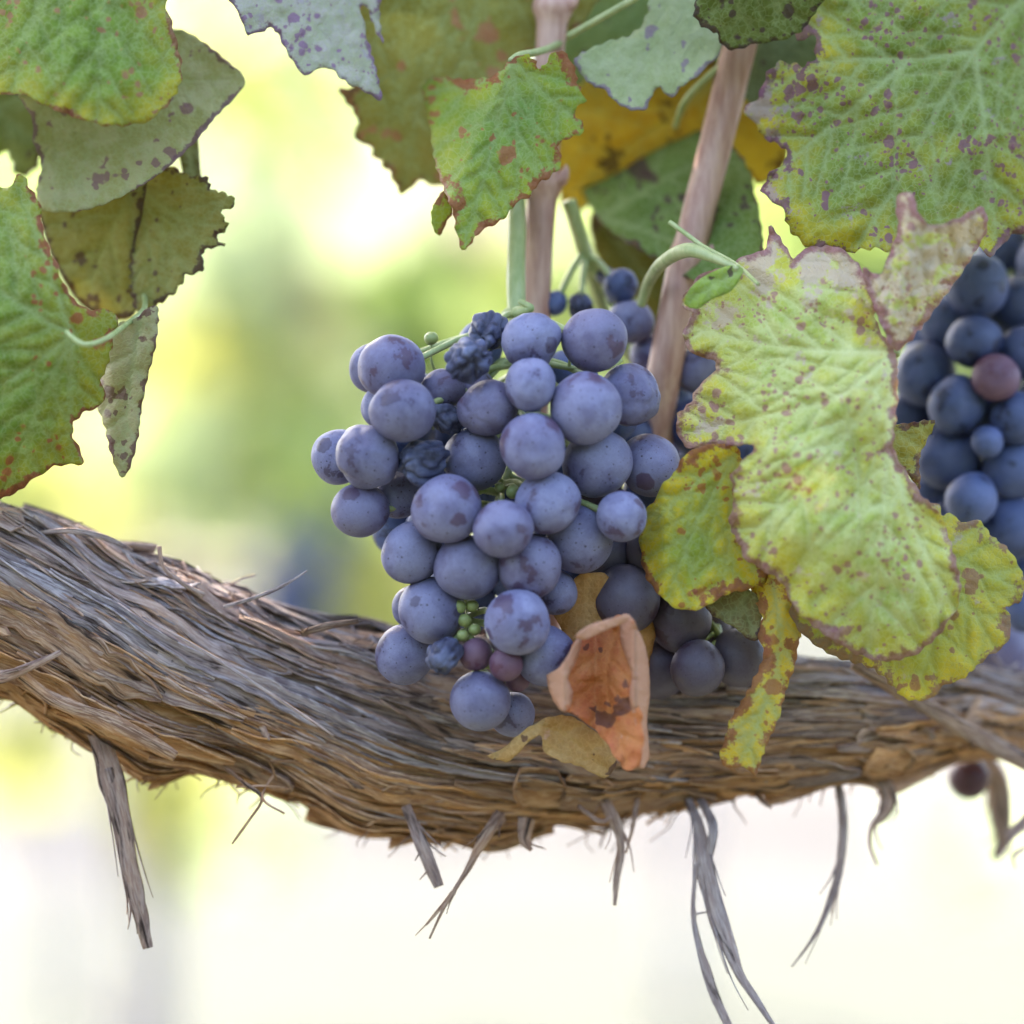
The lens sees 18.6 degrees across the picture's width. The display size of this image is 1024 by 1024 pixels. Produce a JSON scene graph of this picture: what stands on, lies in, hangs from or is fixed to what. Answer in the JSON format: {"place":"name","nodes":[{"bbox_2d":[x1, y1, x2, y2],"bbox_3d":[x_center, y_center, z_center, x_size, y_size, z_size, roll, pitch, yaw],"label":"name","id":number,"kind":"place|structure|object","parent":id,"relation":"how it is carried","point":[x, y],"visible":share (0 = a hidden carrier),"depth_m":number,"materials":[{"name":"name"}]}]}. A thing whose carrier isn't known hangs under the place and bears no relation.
{"place":"outdoors","nodes":[
{"label":"outdoors","id":0,"kind":"place"},
{"bbox_2d":[72,56,282,436],"label":"sky","id":1,"kind":"structure","parent":0,"point":[280,60],"materials":[{"name":"white"}]},
{"bbox_2d":[311,199,679,736],"bbox_3d":[-0.003,-0.015,0.754,0.090,0.136,0.074,0,0,0],"label":"grape bunch","id":2,"kind":"object","parent":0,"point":[424,464],"visible":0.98,"depth_m":0.73,"materials":[{"name":"blue food"}]},
{"bbox_2d":[487,714,616,777],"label":"dry leaf","id":3,"kind":"object","parent":2,"relation":"attached to","point":[571,739],"visible":1,"depth_m":0.74,"materials":[{"name":"plant"}]},
{"bbox_2d":[546,614,649,770],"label":"dry leaf","id":4,"kind":"object","parent":2,"relation":"attached to","point":[598,680],"visible":1,"depth_m":0.73,"materials":[{"name":"brown plant"}]},
{"bbox_2d":[554,572,655,663],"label":"dry leaf","id":5,"kind":"object","parent":2,"relation":"attached to","point":[582,613],"visible":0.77,"depth_m":0.74,"materials":[{"name":"plant"}]},
{"bbox_2d":[0,589,1023,1023],"bbox_3d":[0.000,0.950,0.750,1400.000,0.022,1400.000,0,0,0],"label":"ground","id":6,"kind":"structure","parent":0,"point":[548,933],"depth_m":7.03,"materials":[{"name":"soil"}]},
{"bbox_2d":[0,0,376,1016],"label":"grapevine","id":7,"kind":"object","parent":6,"relation":"on","point":[294,94],"visible":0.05,"depth_m":5.92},
{"bbox_2d":[0,0,472,534],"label":"treeline","id":8,"kind":"object","parent":6,"relation":"on","point":[266,60],"depth_m":24.96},
{"bbox_2d":[72,429,623,531],"bbox_3d":[0.009,-0.623,10.699,12.131,1.822,0.870,0,0,0],"label":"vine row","id":9,"kind":"object","parent":6,"relation":"on","point":[97,436],"depth_m":10.86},
{"bbox_2d":[0,0,851,1023],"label":"blurred background","id":10,"kind":"structure","parent":6,"relation":"on","point":[326,254],"depth_m":3.05},
{"bbox_2d":[249,451,346,614],"bbox_3d":[-0.195,0.059,2.858,0.087,0.229,0.100,0,0,0],"label":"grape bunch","id":11,"kind":"object","parent":10,"relation":"attached to","point":[310,594],"visible":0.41,"depth_m":2.83,"materials":[{"name":"blue food"}]},
{"bbox_2d":[0,501,1023,1023],"label":"old vine arm","id":12,"kind":"object","parent":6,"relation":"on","point":[140,661],"visible":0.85,"depth_m":0.76},
{"bbox_2d":[0,173,147,498],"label":"vine leaf","id":13,"kind":"object","parent":12,"relation":"attached to","point":[56,343],"visible":1,"depth_m":0.73,"materials":[{"name":"green plant"}]},
{"bbox_2d":[97,305,159,476],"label":"vine leaf","id":14,"kind":"object","parent":13,"relation":"attached to","point":[124,379],"visible":0.98,"depth_m":0.74,"materials":[{"name":"green plant"}]},
{"bbox_2d":[36,166,234,319],"bbox_3d":[-0.090,-0.066,0.766,0.055,0.038,0.014,0,0,23],"label":"vine leaf","id":15,"kind":"object","parent":13,"relation":"attached to","point":[154,238],"visible":0.98,"depth_m":0.77,"materials":[{"name":"plant"}]},
{"bbox_2d":[180,140,200,176],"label":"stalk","id":16,"kind":"object","parent":15,"relation":"attached to","point":[190,160],"visible":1,"depth_m":0.77,"materials":[{"name":"green plant"}]},
{"bbox_2d":[596,535,763,699],"bbox_3d":[0.040,0.014,0.770,0.043,0.063,0.062,0,0,0],"label":"grape bunch","id":17,"kind":"object","parent":12,"relation":"on","point":[703,651],"visible":0.63,"depth_m":0.75,"materials":[{"name":"blue food"}]},
{"bbox_2d":[548,198,753,459],"bbox_3d":[0.039,-0.039,0.789,0.038,0.079,0.057,0,0,41],"label":"grape bunch","id":18,"kind":"object","parent":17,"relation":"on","point":[616,289],"visible":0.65,"depth_m":0.78,"materials":[{"name":"blue food"}]},
{"bbox_2d":[589,213,692,349],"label":"vine leaf","id":19,"kind":"object","parent":18,"relation":"attached to","point":[612,251],"visible":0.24,"depth_m":0.82,"materials":[{"name":"green plant"}]},
{"bbox_2d":[647,44,756,443],"bbox_3d":[0.047,-0.060,0.781,0.050,0.208,0.024,0,0,23],"label":"cane","id":20,"kind":"object","parent":12,"relation":"on","point":[706,181],"visible":0.59,"depth_m":0.77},
{"bbox_2d":[532,0,719,84],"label":"vine leaf","id":21,"kind":"object","parent":20,"relation":"attached to","point":[627,21],"visible":0.09,"depth_m":0.82,"materials":[{"name":"green plant"}]},
{"bbox_2d":[567,0,722,110],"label":"vine leaf","id":22,"kind":"object","parent":20,"relation":"attached to","point":[670,48],"visible":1,"depth_m":0.76,"materials":[{"name":"green plant"}]},
{"bbox_2d":[581,64,763,279],"bbox_3d":[0.040,-0.085,0.796,0.030,0.059,0.083,0,0,-35],"label":"vine leaf","id":23,"kind":"object","parent":20,"relation":"attached to","point":[638,204],"visible":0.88,"depth_m":0.79,"materials":[{"name":"green plant"}]},
{"bbox_2d":[560,61,786,210],"bbox_3d":[0.041,-0.097,0.807,0.062,0.039,0.016,0,0,0],"label":"vine leaf","id":24,"kind":"object","parent":23,"relation":"attached to","point":[614,137],"visible":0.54,"depth_m":0.81,"materials":[{"name":"yellow plant"}]},
{"bbox_2d":[637,243,742,308],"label":"vine leaf","id":25,"kind":"object","parent":20,"relation":"attached to","point":[723,280],"visible":1,"depth_m":0.73,"materials":[{"name":"green plant"}]},
{"bbox_2d":[745,34,816,102],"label":"vine leaf","id":26,"kind":"object","parent":20,"relation":"attached to","point":[771,54],"visible":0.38,"depth_m":0.79,"materials":[{"name":"green plant"}]},
{"bbox_2d":[744,0,1023,256],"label":"vine leaf","id":27,"kind":"object","parent":20,"relation":"attached to","point":[870,113],"visible":0.97,"depth_m":0.75,"materials":[{"name":"green plant"}]},
{"bbox_2d":[693,0,823,50],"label":"vine leaf","id":28,"kind":"object","parent":27,"relation":"attached to","point":[738,24],"visible":1,"depth_m":0.75,"materials":[{"name":"green plant"}]},
{"bbox_2d":[893,419,934,489],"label":"vine leaf","id":29,"kind":"object","parent":20,"relation":"attached to","point":[909,441],"visible":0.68,"depth_m":0.74,"materials":[{"name":"plant"}]},
{"bbox_2d":[896,234,1023,632],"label":"grape bunch","id":30,"kind":"object","parent":12,"relation":"on","point":[971,462],"visible":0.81,"depth_m":0.79,"materials":[{"name":"blue food"}]},
{"bbox_2d":[948,629,1023,798],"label":"grape bunch","id":31,"kind":"object","parent":12,"relation":"attached to","point":[969,780],"visible":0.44,"depth_m":0.81,"materials":[{"name":"purple food"}]},
{"bbox_2d":[526,57,910,1015],"bbox_3d":[0.373,-0.092,5.971,1.815,2.145,0.536,0,0,0],"label":"grapevine","id":32,"kind":"object","parent":6,"relation":"on","point":[676,979],"depth_m":5.92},
{"bbox_2d":[847,247,1023,919],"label":"grapevine","id":33,"kind":"object","parent":6,"relation":"on","point":[945,861],"visible":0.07,"depth_m":3.01,"materials":[{"name":"white"}]},
{"bbox_2d":[526,0,578,629],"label":"cane","id":34,"kind":"object","parent":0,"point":[552,17],"visible":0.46,"depth_m":0.78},
{"bbox_2d":[339,0,598,193],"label":"vine leaf","id":35,"kind":"object","parent":34,"relation":"attached to","point":[425,41],"visible":0.88,"depth_m":0.78,"materials":[{"name":"green plant"}]},
{"bbox_2d":[229,0,383,100],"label":"vine leaf","id":36,"kind":"object","parent":35,"relation":"attached to","point":[318,34],"visible":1,"depth_m":0.76,"materials":[{"name":"plant"}]},
{"bbox_2d":[421,41,586,249],"bbox_3d":[-0.002,-0.089,0.761,0.036,0.056,0.044,0,0,-12],"label":"vine leaf","id":37,"kind":"object","parent":34,"relation":"attached to","point":[498,137],"visible":1,"depth_m":0.75,"materials":[{"name":"green plant"}]},
{"bbox_2d":[639,444,767,610],"bbox_3d":[0.045,0.004,0.736,0.031,0.039,0.010,0,0,4],"label":"vine leaf","id":38,"kind":"object","parent":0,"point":[692,559],"visible":1,"depth_m":0.73,"materials":[{"name":"yellow plant"}]},
{"bbox_2d":[676,192,987,661],"bbox_3d":[0.085,-0.024,0.744,0.080,0.117,0.060,0,0,-34],"label":"vine leaf","id":39,"kind":"object","parent":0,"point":[838,526],"visible":1,"depth_m":0.72,"materials":[{"name":"green plant"}]},
{"bbox_2d":[668,220,759,285],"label":"leaf stalk","id":40,"kind":"object","parent":39,"relation":"attached to","point":[698,242],"visible":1,"depth_m":0.75,"materials":[{"name":"green plant"}]},
{"bbox_2d":[789,503,1023,700],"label":"vine leaf","id":41,"kind":"object","parent":39,"relation":"attached to","point":[977,630],"visible":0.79,"depth_m":0.75,"materials":[{"name":"yellow plant"}]},
{"bbox_2d":[719,574,801,775],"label":"vine leaf","id":42,"kind":"object","parent":41,"relation":"hanging from","point":[752,721],"visible":1,"depth_m":0.73,"materials":[{"name":"yellow plant"}]},
{"bbox_2d":[705,590,761,640],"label":"vine leaf","id":43,"kind":"object","parent":42,"relation":"attached to","point":[738,611],"visible":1,"depth_m":0.74,"materials":[{"name":"green plant"}]},
{"bbox_3d":[-0.096,-0.597,1.080,1.936,0.811,0.718,0,0,0],"label":"vine canopy","id":44,"kind":"object","parent":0,"visible":0},
{"bbox_2d":[0,94,39,176],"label":"vine leaf","id":45,"kind":"object","parent":44,"relation":"hanging from","point":[16,133],"visible":0.69,"depth_m":0.80,"materials":[{"name":"plant"}]},
{"bbox_2d":[0,0,182,126],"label":"leaf","id":46,"kind":"object","parent":44,"relation":"hanging from","point":[108,62],"visible":1,"depth_m":0.73,"materials":[{"name":"green plant"}]},
{"bbox_2d":[18,29,244,212],"bbox_3d":[-0.092,-0.097,0.756,0.056,0.050,0.018,0,0,0],"label":"vine leaf","id":47,"kind":"object","parent":44,"relation":"hanging from","point":[87,165],"visible":0.56,"depth_m":0.76,"materials":[{"name":"green plant"}]}
]}

